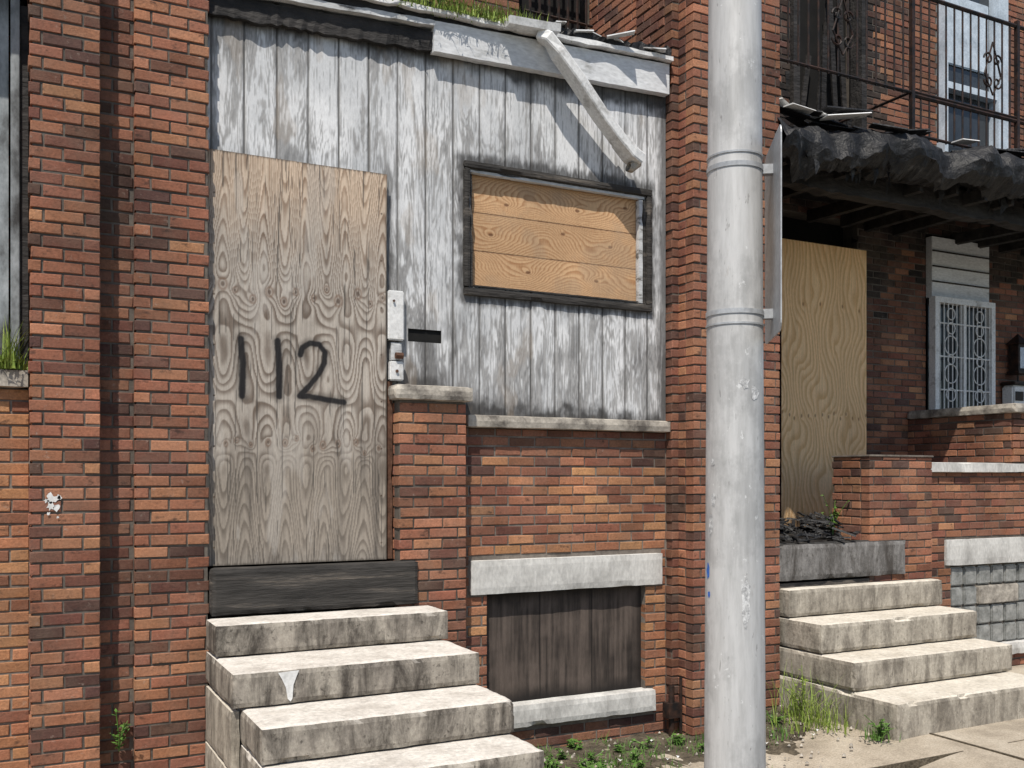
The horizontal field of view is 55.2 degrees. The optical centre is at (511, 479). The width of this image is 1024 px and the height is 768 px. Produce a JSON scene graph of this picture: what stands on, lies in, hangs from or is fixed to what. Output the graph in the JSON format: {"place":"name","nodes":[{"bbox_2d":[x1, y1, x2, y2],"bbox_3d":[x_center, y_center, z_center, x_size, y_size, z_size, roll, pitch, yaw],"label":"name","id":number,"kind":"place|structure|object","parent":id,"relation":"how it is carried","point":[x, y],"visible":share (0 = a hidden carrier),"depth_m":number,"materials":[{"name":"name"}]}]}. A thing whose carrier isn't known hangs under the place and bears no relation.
{"place":"outdoors","nodes":[
{"label":"outdoors","id":0,"kind":"place"},
{"bbox_2d":[11,0,19,359],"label":"porch post","id":1,"kind":"object","parent":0,"point":[15,164],"visible":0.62,"depth_m":5.33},
{"bbox_2d":[28,0,589,386],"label":"house body","id":2,"kind":"structure","parent":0,"point":[582,12],"depth_m":8.76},
{"bbox_2d":[463,160,651,199],"bbox_3d":[0.346,-2.107,6.922,1.523,0.078,0.068,0,0,-27],"label":"window frame","id":3,"kind":"object","parent":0,"point":[540,176],"visible":1,"depth_m":6.88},
{"bbox_2d":[590,665,1023,767],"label":"sidewalk","id":4,"kind":"structure","parent":0,"point":[863,753],"depth_m":6.50,"materials":[{"name":"concrete"}]},
{"bbox_2d":[663,677,681,735],"bbox_3d":[1.190,1.680,7.237,0.132,0.440,0.080,0,0,-27],"label":"gas pipe stub","id":5,"kind":"object","parent":4,"relation":"on","point":[672,709],"visible":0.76,"depth_m":7.21,"materials":[{"name":"black metal"}]},
{"bbox_2d":[539,706,822,767],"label":"dirt strip","id":6,"kind":"object","parent":4,"relation":"on","point":[691,757],"visible":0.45,"depth_m":6.82,"materials":[{"name":"soil"}]},
{"bbox_2d":[532,705,870,767],"bbox_3d":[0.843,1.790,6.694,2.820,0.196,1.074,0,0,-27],"label":"ground weeds","id":7,"kind":"object","parent":6,"relation":"on","point":[678,740],"visible":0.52,"depth_m":6.69,"materials":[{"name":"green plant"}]},
{"bbox_2d":[704,0,765,767],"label":"street pole","id":8,"kind":"object","parent":4,"relation":"on","point":[734,712],"visible":1,"depth_m":4.05,"materials":[{"name":"metal"}]},
{"bbox_2d":[762,125,781,343],"bbox_3d":[1.083,-1.015,4.140,0.068,0.830,0.460,0,0,7],"label":"traffic sign","id":9,"kind":"object","parent":8,"relation":"attached to","point":[772,174],"visible":0.94,"depth_m":4.11,"materials":[{"name":"metal"}]},
{"bbox_2d":[766,662,864,739],"bbox_3d":[2.165,1.543,7.081,0.864,0.475,1.067,0,0,-27],"label":"weed clump","id":10,"kind":"object","parent":4,"relation":"on","point":[817,715],"visible":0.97,"depth_m":7.05,"materials":[{"name":"green plant"}]},
{"bbox_2d":[651,733,1023,767],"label":"sidewalk joints","id":11,"kind":"object","parent":4,"relation":"on","point":[918,763],"visible":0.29,"depth_m":6.14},
{"bbox_2d":[860,715,900,742],"bbox_3d":[2.456,1.667,6.595,0.346,0.161,0.272,0,0,-1],"label":"weed clump","id":12,"kind":"object","parent":4,"relation":"on","point":[878,734],"visible":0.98,"depth_m":6.59,"materials":[{"name":"green plant"}]},
{"bbox_2d":[779,579,1023,740],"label":"marble steps","id":13,"kind":"structure","parent":4,"relation":"on","point":[906,659],"depth_m":7.33,"materials":[{"name":"stone"}]},
{"bbox_2d":[925,245,926,409],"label":"house body","id":14,"kind":"structure","parent":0,"point":[926,349],"depth_m":10.90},
{"label":"ground","id":15,"kind":"structure","parent":0,"visible":0},
{"bbox_2d":[0,40,29,764],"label":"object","id":16,"kind":"object","parent":15,"relation":"on","point":[10,486],"visible":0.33,"depth_m":5.36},
{"bbox_2d":[0,369,27,388],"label":"wall cap","id":17,"kind":"object","parent":16,"relation":"on","point":[16,379],"visible":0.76,"depth_m":5.30,"materials":[{"name":"stone"}]},
{"bbox_2d":[0,0,8,369],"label":"white siding","id":18,"kind":"object","parent":17,"relation":"on","point":[4,160],"visible":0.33,"depth_m":5.40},
{"bbox_2d":[0,321,29,369],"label":"grass","id":19,"kind":"object","parent":17,"relation":"on","point":[8,360],"visible":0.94,"depth_m":5.29,"materials":[{"name":"green plant"}]},
{"bbox_2d":[20,5,28,370],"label":"burnt trim","id":20,"kind":"structure","parent":17,"relation":"on","point":[24,174],"depth_m":5.37,"materials":[{"name":"grey wood"}]},
{"bbox_2d":[0,36,28,767],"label":"brick facing","id":21,"kind":"object","parent":16,"relation":"attached to","point":[13,617],"visible":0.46,"depth_m":5.35,"materials":[{"name":"brick"}]},
{"bbox_2d":[205,605,543,767],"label":"marble steps","id":22,"kind":"structure","parent":15,"relation":"on","point":[396,687],"depth_m":5.18,"materials":[{"name":"stone"}]},
{"bbox_2d":[208,560,394,685],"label":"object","id":23,"kind":"object","parent":22,"relation":"on","point":[295,612],"visible":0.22,"depth_m":6.08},
{"bbox_2d":[208,148,386,565],"bbox_3d":[-1.296,-0.724,6.022,1.111,2.463,0.013,0,0,-27],"label":"plywood door board","id":24,"kind":"object","parent":23,"relation":"on","point":[297,361],"visible":1,"depth_m":6.01,"materials":[{"name":"brown wood"}]},
{"bbox_2d":[387,381,392,558],"bbox_3d":[-0.815,-0.065,6.362,0.047,1.143,0.124,0,0,-27],"label":"rusty jamb","id":25,"kind":"object","parent":23,"relation":"on","point":[389,480],"visible":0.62,"depth_m":6.31,"materials":[{"name":"metal"}]},
{"bbox_2d":[30,0,778,767],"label":"pier mortar","id":26,"kind":"object","parent":15,"relation":"on","point":[188,380],"visible":0.15,"depth_m":5.58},
{"bbox_2d":[208,0,432,51],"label":"charred beam","id":27,"kind":"structure","parent":26,"relation":"attached to","point":[258,13],"depth_m":6.08,"materials":[{"name":"brown wood"}]},
{"bbox_2d":[262,0,434,30],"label":"cornice strip","id":28,"kind":"object","parent":27,"relation":"on","point":[369,13],"visible":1,"depth_m":6.17,"materials":[{"name":"white paint"}]},
{"bbox_2d":[323,0,433,19],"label":"charred upper beam","id":29,"kind":"structure","parent":28,"relation":"on","point":[367,4],"depth_m":6.23,"materials":[{"name":"brown wood"}]},
{"bbox_2d":[27,0,779,767],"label":"brick facing","id":30,"kind":"object","parent":26,"relation":"attached to","point":[503,482],"visible":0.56,"depth_m":5.64,"materials":[{"name":"brick"}]},
{"bbox_2d":[43,492,61,517],"bbox_3d":[-2.460,0.135,5.249,0.093,0.142,0.001,0,0,-27],"label":"paint splatter","id":31,"kind":"object","parent":30,"relation":"attached to","point":[51,499],"visible":1,"depth_m":5.25,"materials":[{"name":"paint"}]},
{"bbox_2d":[110,708,130,751],"bbox_3d":[-2.180,1.400,5.456,0.111,0.241,0.181,0,0,-19],"label":"wall weed","id":32,"kind":"object","parent":30,"relation":"attached to","point":[124,728],"depth_m":5.48,"materials":[{"name":"green plant"}]},
{"bbox_2d":[209,560,417,616],"bbox_3d":[-1.191,0.656,6.018,1.297,0.285,0.102,0,0,-27],"label":"timber threshold","id":33,"kind":"object","parent":30,"relation":"attached to","point":[264,589],"visible":1,"depth_m":5.95,"materials":[{"name":"wood"}]},
{"bbox_2d":[392,13,669,70],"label":"porch roof","id":34,"kind":"structure","parent":30,"relation":"attached to","point":[449,20],"depth_m":6.63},
{"bbox_2d":[392,0,571,41],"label":"roof grass","id":35,"kind":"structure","parent":34,"relation":"on","point":[493,16],"depth_m":6.46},
{"bbox_2d":[365,0,673,63],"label":"roof edge flashing","id":36,"kind":"object","parent":34,"relation":"attached to","point":[562,38],"visible":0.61,"depth_m":6.70,"materials":[{"name":"white metal"}]},
{"bbox_2d":[430,21,668,96],"bbox_3d":[0.313,-2.937,6.851,1.880,0.275,0.067,0,0,-27],"label":"fascia board","id":37,"kind":"object","parent":34,"relation":"attached to","point":[498,49],"visible":0.87,"depth_m":6.75,"materials":[{"name":"wood"}]},
{"bbox_2d":[503,15,644,172],"bbox_3d":[0.447,-2.658,6.805,1.097,0.905,0.171,0,0,-27],"label":"broken downspout","id":38,"kind":"object","parent":34,"relation":"attached to","point":[629,152],"visible":1,"depth_m":6.77,"materials":[{"name":"white metal"}]},
{"bbox_2d":[555,21,665,52],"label":"loose roof scraps","id":39,"kind":"object","parent":34,"relation":"on","point":[616,36],"visible":0.41,"depth_m":6.96,"materials":[{"name":"white paint"}]},
{"bbox_2d":[553,21,671,55],"bbox_3d":[0.659,-3.141,7.098,1.040,0.131,0.262,0,0,-27],"label":"roof edge debris","id":40,"kind":"object","parent":34,"relation":"on","point":[638,45],"visible":0.32,"depth_m":6.99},
{"bbox_2d":[524,0,592,29],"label":"window bars","id":41,"kind":"object","parent":30,"relation":"attached to","point":[568,21],"depth_m":8.18,"materials":[{"name":"black metal"}]},
{"bbox_2d":[388,384,472,402],"bbox_3d":[-0.530,-0.561,6.375,0.545,0.100,0.166,0,0,-27],"label":"pedestal cap","id":42,"kind":"object","parent":26,"relation":"on","point":[428,393],"visible":0.95,"depth_m":6.29,"materials":[{"name":"stone"}]},
{"bbox_2d":[519,0,580,29],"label":"window","id":43,"kind":"structure","parent":26,"relation":"attached to","point":[553,8],"depth_m":8.41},
{"bbox_2d":[465,428,666,747],"bbox_3d":[0.362,0.875,7.042,1.740,2.450,0.193,0,0,-27],"label":"wall mortar","id":44,"kind":"object","parent":15,"relation":"on","point":[494,556],"depth_m":6.97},
{"bbox_2d":[208,16,665,420],"bbox_3d":[-0.348,-1.660,6.564,3.360,2.520,0.008,0,0,-27],"label":"white panelling","id":45,"kind":"object","parent":44,"relation":"attached to","point":[418,128],"visible":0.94,"depth_m":6.55,"materials":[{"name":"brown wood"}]},
{"bbox_2d":[387,290,403,340],"bbox_3d":[-0.754,-1.060,6.325,0.110,0.320,0.048,0,0,-27],"label":"hinge cover","id":46,"kind":"object","parent":45,"relation":"attached to","point":[395,320],"visible":1,"depth_m":6.30,"materials":[{"name":"white metal"}]},
{"bbox_2d":[388,361,403,380],"bbox_3d":[-0.751,-0.703,6.324,0.095,0.125,0.053,0,0,-27],"label":"lock plate","id":47,"kind":"object","parent":45,"relation":"attached to","point":[393,367],"visible":1,"depth_m":6.30,"materials":[{"name":"white metal"}]},
{"bbox_2d":[389,342,401,360],"bbox_3d":[-0.752,-0.830,6.332,0.073,0.113,0.038,0,0,-27],"label":"jamb scrap","id":48,"kind":"object","parent":47,"relation":"on","point":[394,347],"visible":0.94,"depth_m":6.31,"materials":[{"name":"white paint"}]},
{"bbox_2d":[408,328,440,342],"bbox_3d":[-0.582,-0.950,6.466,0.255,0.100,0.018,0,0,-27],"label":"mail slot","id":49,"kind":"object","parent":45,"relation":"attached to","point":[423,335],"visible":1,"depth_m":6.46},
{"bbox_2d":[463,287,651,311],"bbox_3d":[0.352,-1.268,6.915,1.524,0.056,0.051,0,0,-27],"label":"frame bottom","id":50,"kind":"object","parent":45,"relation":"attached to","point":[491,293],"visible":1,"depth_m":6.87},
{"bbox_2d":[463,167,469,286],"bbox_3d":[-0.307,-1.696,6.577,0.046,0.799,0.051,0,0,-27],"label":"frame","id":51,"kind":"object","parent":50,"relation":"on","point":[466,229],"visible":1,"depth_m":6.56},
{"bbox_2d":[470,174,472,286],"bbox_3d":[-0.282,-1.681,6.614,0.028,0.756,0.044,0,0,-27],"label":"window frame","id":52,"kind":"object","parent":50,"relation":"on","point":[471,254],"visible":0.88,"depth_m":6.60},
{"bbox_2d":[473,285,637,302],"bbox_3d":[0.327,-1.309,6.923,1.324,0.018,0.048,0,0,-27],"label":"window frame","id":53,"kind":"object","parent":50,"relation":"on","point":[530,291],"visible":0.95,"depth_m":6.88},
{"bbox_2d":[636,200,644,303],"bbox_3d":[0.949,-1.682,7.241,0.059,0.759,0.048,0,0,-27],"label":"window frame","id":54,"kind":"object","parent":50,"relation":"on","point":[639,256],"depth_m":7.22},
{"bbox_2d":[645,196,651,304],"bbox_3d":[1.008,-1.694,7.250,0.051,0.799,0.051,0,0,-27],"label":"frame","id":55,"kind":"object","parent":50,"relation":"on","point":[648,251],"visible":1,"depth_m":7.23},
{"bbox_2d":[471,174,637,300],"bbox_3d":[0.326,-1.695,6.957,1.400,0.790,0.001,0,0,-27],"label":"window plywood","id":56,"kind":"object","parent":44,"relation":"attached to","point":[533,237],"depth_m":6.94,"materials":[{"name":"wood"}]},
{"bbox_2d":[487,585,640,701],"bbox_3d":[0.382,1.160,7.003,1.300,0.780,0.001,0,0,-27],"label":"basement board","id":57,"kind":"object","parent":44,"relation":"attached to","point":[550,644],"visible":0.98,"depth_m":7.00,"materials":[{"name":"wood"}]},
{"bbox_2d":[469,553,661,594],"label":"basement lintel","id":58,"kind":"structure","parent":44,"relation":"attached to","point":[501,576],"depth_m":6.90,"materials":[{"name":"concrete"}]},
{"bbox_2d":[465,415,669,432],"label":"wall sill","id":59,"kind":"structure","parent":44,"relation":"attached to","point":[517,422],"depth_m":6.85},
{"bbox_2d":[512,687,655,727],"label":"basement sill","id":60,"kind":"structure","parent":44,"relation":"attached to","point":[551,710],"depth_m":6.95,"materials":[{"name":"concrete"}]},
{"bbox_2d":[779,577,868,673],"bbox_3d":[2.437,1.458,7.976,1.065,1.285,0.220,0,0,-27],"label":"porch base","id":61,"kind":"object","parent":15,"relation":"on","point":[815,582],"visible":0.14,"depth_m":7.92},
{"bbox_2d":[779,540,904,581],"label":"porch slab","id":62,"kind":"structure","parent":61,"relation":"on","point":[799,561],"depth_m":7.94,"materials":[{"name":"concrete"}]},
{"bbox_2d":[779,0,1023,665],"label":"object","id":63,"kind":"object","parent":15,"relation":"on","point":[850,232],"visible":0.09,"depth_m":9.96,"materials":[{"name":"brick"}]},
{"bbox_2d":[779,217,842,533],"bbox_3d":[2.894,-1.050,9.821,1.300,3.300,0.050,0,0,-27],"label":"door void","id":64,"kind":"object","parent":63,"relation":"attached to","point":[813,232],"depth_m":9.85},
{"bbox_2d":[779,533,849,542],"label":"porch floor","id":65,"kind":"structure","parent":63,"relation":"on","point":[821,539],"depth_m":8.44,"materials":[{"name":"brown wood"}]},
{"bbox_2d":[780,331,780,520],"bbox_3d":[3.040,-0.920,9.546,1.106,2.736,0.015,0,0,-27],"label":"plywood backing","id":66,"kind":"object","parent":65,"relation":"on","point":[780,425],"visible":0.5,"depth_m":9.30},
{"bbox_2d":[779,511,859,542],"bbox_3d":[2.541,0.394,8.497,1.741,0.242,1.143,0,0,-27],"label":"burnt debris","id":67,"kind":"object","parent":65,"relation":"on","point":[816,532],"visible":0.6,"depth_m":8.30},
{"bbox_2d":[781,238,865,526],"bbox_3d":[3.046,-0.920,9.534,1.110,2.740,0.001,0,0,-27],"label":"plywood door board","id":68,"kind":"object","parent":65,"relation":"on","point":[823,374],"visible":0.88,"depth_m":9.50,"materials":[{"name":"brown wood"}]},
{"bbox_2d":[800,0,845,131],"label":"burnt opening","id":69,"kind":"object","parent":63,"relation":"attached to","point":[811,100],"visible":0.11,"depth_m":9.90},
{"bbox_2d":[785,0,866,131],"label":"charred frame","id":70,"kind":"object","parent":63,"relation":"on","point":[858,94],"visible":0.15,"depth_m":9.78,"materials":[{"name":"brown wood"}]},
{"bbox_2d":[779,0,1023,665],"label":"brick facing","id":71,"kind":"object","parent":63,"relation":"attached to","point":[999,496],"visible":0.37,"depth_m":9.96,"materials":[{"name":"brick"}]},
{"bbox_2d":[831,454,933,457],"bbox_3d":[3.204,-0.203,8.475,0.765,0.017,0.430,0,0,-27],"label":"pedestal top","id":72,"kind":"object","parent":71,"relation":"on","point":[867,455],"visible":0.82,"depth_m":8.28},
{"bbox_2d":[927,298,984,409],"bbox_3d":[4.779,-1.110,10.528,0.900,1.620,0.010,0,0,-27],"label":"dark pane","id":73,"kind":"object","parent":71,"relation":"attached to","point":[954,350],"visible":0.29,"depth_m":10.53,"materials":[{"name":"black glass"}]},
{"bbox_2d":[926,236,988,301],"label":"siding panel","id":74,"kind":"structure","parent":71,"relation":"attached to","point":[954,275],"depth_m":10.45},
{"bbox_2d":[907,403,1023,418],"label":"partition cap","id":75,"kind":"object","parent":71,"relation":"on","point":[976,410],"visible":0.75,"depth_m":9.52,"materials":[{"name":"concrete"}]},
{"bbox_2d":[937,0,1007,151],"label":"door","id":76,"kind":"structure","parent":71,"relation":"attached to","point":[998,9],"depth_m":10.65,"materials":[{"name":"paint"}]},
{"bbox_2d":[948,0,987,73],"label":"door panel","id":77,"kind":"structure","parent":76,"relation":"in","point":[968,4],"depth_m":10.60,"materials":[{"name":"paint"}]},
{"bbox_2d":[948,0,988,151],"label":"door leaf","id":78,"kind":"object","parent":76,"relation":"attached to","point":[958,112],"visible":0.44,"depth_m":10.64,"materials":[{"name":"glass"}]},
{"bbox_2d":[931,462,1023,472],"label":"wall cap","id":79,"kind":"object","parent":71,"relation":"on","point":[953,467],"visible":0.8,"depth_m":8.84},
{"bbox_2d":[1000,381,1023,403],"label":"mailbox","id":80,"kind":"object","parent":71,"relation":"attached to","point":[1012,391],"visible":0.89,"depth_m":10.76,"materials":[{"name":"white metal"}]},
{"bbox_2d":[1006,334,1023,380],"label":"wall lantern","id":81,"kind":"object","parent":71,"relation":"attached to","point":[1016,354],"depth_m":10.80,"materials":[{"name":"black metal"}]},
{"bbox_2d":[782,158,1023,256],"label":"charred joists","id":82,"kind":"object","parent":63,"relation":"attached to","point":[875,217],"visible":0.52,"depth_m":9.53,"materials":[{"name":"brown wood"}]},
{"bbox_2d":[777,117,1023,225],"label":"burnt roof membrane","id":83,"kind":"object","parent":82,"relation":"on","point":[990,173],"visible":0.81,"depth_m":8.01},
{"bbox_2d":[779,105,1023,156],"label":"roof debris","id":84,"kind":"object","parent":83,"relation":"on","point":[797,118],"visible":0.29,"depth_m":7.94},
{"bbox_2d":[779,97,979,144],"bbox_3d":[3.066,-2.925,8.087,2.283,0.100,0.320,0,0,-23],"label":"loose flashing","id":85,"kind":"object","parent":84,"relation":"on","point":[783,102],"visible":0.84,"depth_m":7.80,"materials":[{"name":"white metal"}]},
{"bbox_2d":[780,0,1023,148],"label":"wrought iron balcony railing","id":86,"kind":"object","parent":83,"relation":"on","point":[1015,119],"visible":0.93,"depth_m":8.59,"materials":[{"name":"metal"}]},
{"bbox_2d":[782,165,1023,230],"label":"header beam","id":87,"kind":"structure","parent":83,"relation":"attached to","point":[822,183],"depth_m":8.56,"materials":[{"name":"brown wood"}]},
{"bbox_2d":[787,150,1023,214],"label":"hanging shreds","id":88,"kind":"object","parent":83,"relation":"hanging from","point":[1004,205],"visible":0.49,"depth_m":8.25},
{"bbox_2d":[929,296,994,409],"bbox_3d":[4.813,-1.160,10.461,0.940,1.520,0.080,0,0,-27],"label":"grille","id":89,"kind":"object","parent":63,"relation":"attached to","point":[935,302],"visible":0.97,"depth_m":10.43,"materials":[{"name":"white metal"}]},
{"bbox_2d":[944,537,1023,565],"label":"basement lintel","id":90,"kind":"structure","parent":63,"relation":"on","point":[981,551],"depth_m":8.92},
{"bbox_2d":[950,562,1023,640],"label":"mortar grid","id":91,"kind":"object","parent":63,"relation":"in","point":[975,604],"visible":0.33,"depth_m":9.05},
{"bbox_2d":[975,583,1017,603],"bbox_3d":[4.487,1.050,9.069,0.541,0.167,0.060,0,0,-27],"label":"vent","id":92,"kind":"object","parent":63,"relation":"in","point":[996,593],"depth_m":9.03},
{"bbox_2d":[976,565,989,583],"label":"block","id":93,"kind":"structure","parent":92,"relation":"on","point":[982,574],"depth_m":8.96,"materials":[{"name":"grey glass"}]},
{"bbox_2d":[989,564,1002,582],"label":"block","id":94,"kind":"structure","parent":92,"relation":"on","point":[996,573],"depth_m":9.04,"materials":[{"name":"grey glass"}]},
{"bbox_2d":[1003,564,1015,581],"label":"block","id":95,"kind":"structure","parent":92,"relation":"on","point":[1009,572],"depth_m":9.13,"materials":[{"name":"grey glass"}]},
{"bbox_2d":[998,639,1023,653],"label":"basement sill","id":96,"kind":"structure","parent":63,"relation":"on","point":[1017,645],"depth_m":9.11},
{"bbox_2d":[976,624,989,640],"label":"block","id":97,"kind":"structure","parent":96,"relation":"on","point":[983,631],"depth_m":8.96,"materials":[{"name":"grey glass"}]},
{"bbox_2d":[976,604,989,623],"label":"block","id":98,"kind":"structure","parent":97,"relation":"on","point":[983,613],"depth_m":8.96,"materials":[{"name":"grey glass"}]},
{"bbox_2d":[989,623,1002,641],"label":"block","id":99,"kind":"structure","parent":96,"relation":"on","point":[996,632],"depth_m":9.05,"materials":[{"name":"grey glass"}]},
{"bbox_2d":[989,603,1002,622],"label":"block","id":100,"kind":"structure","parent":99,"relation":"on","point":[996,612],"depth_m":9.05,"materials":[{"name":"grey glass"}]},
{"bbox_2d":[1003,621,1015,640],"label":"block","id":101,"kind":"structure","parent":96,"relation":"on","point":[1009,630],"depth_m":9.13,"materials":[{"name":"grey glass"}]},
{"bbox_2d":[1002,602,1015,620],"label":"block","id":102,"kind":"structure","parent":101,"relation":"on","point":[1009,611],"depth_m":9.13,"materials":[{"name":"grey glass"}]},
{"bbox_2d":[1015,620,1023,638],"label":"block","id":103,"kind":"structure","parent":96,"relation":"on","point":[1019,629],"depth_m":9.20,"materials":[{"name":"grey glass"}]},
{"bbox_2d":[1015,601,1023,619],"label":"block","id":104,"kind":"structure","parent":103,"relation":"on","point":[1019,610],"depth_m":9.20,"materials":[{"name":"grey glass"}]},
{"bbox_2d":[1017,582,1023,600],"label":"block","id":105,"kind":"structure","parent":104,"relation":"on","point":[1020,590],"depth_m":9.21,"materials":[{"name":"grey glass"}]},
{"bbox_2d":[1016,563,1023,580],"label":"block","id":106,"kind":"structure","parent":105,"relation":"on","point":[1019,571],"depth_m":9.20,"materials":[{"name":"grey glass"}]},
{"bbox_3d":[4.152,1.412,8.907,0.168,0.167,0.045,0,0,-27],"label":"block","id":107,"kind":"object","parent":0,"visible":0},
{"bbox_2d":[962,606,975,610],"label":"block","id":108,"kind":"structure","parent":107,"relation":"on","point":[973,608],"depth_m":8.89,"materials":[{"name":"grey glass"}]},
{"bbox_2d":[962,586,975,604],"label":"block","id":109,"kind":"structure","parent":108,"relation":"on","point":[969,595],"depth_m":8.88,"materials":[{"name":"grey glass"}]},
{"bbox_2d":[962,566,975,584],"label":"block","id":110,"kind":"structure","parent":109,"relation":"on","point":[969,575],"depth_m":8.88,"materials":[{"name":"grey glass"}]},
{"bbox_3d":[3.988,1.231,8.823,0.168,0.167,0.045,0,0,-27],"label":"block","id":111,"kind":"object","parent":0,"visible":0},
{"bbox_2d":[950,587,962,605],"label":"block","id":112,"kind":"structure","parent":111,"relation":"on","point":[956,595],"depth_m":8.80,"materials":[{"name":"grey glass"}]},
{"bbox_2d":[950,567,962,585],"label":"block","id":113,"kind":"structure","parent":112,"relation":"on","point":[956,577],"depth_m":8.80,"materials":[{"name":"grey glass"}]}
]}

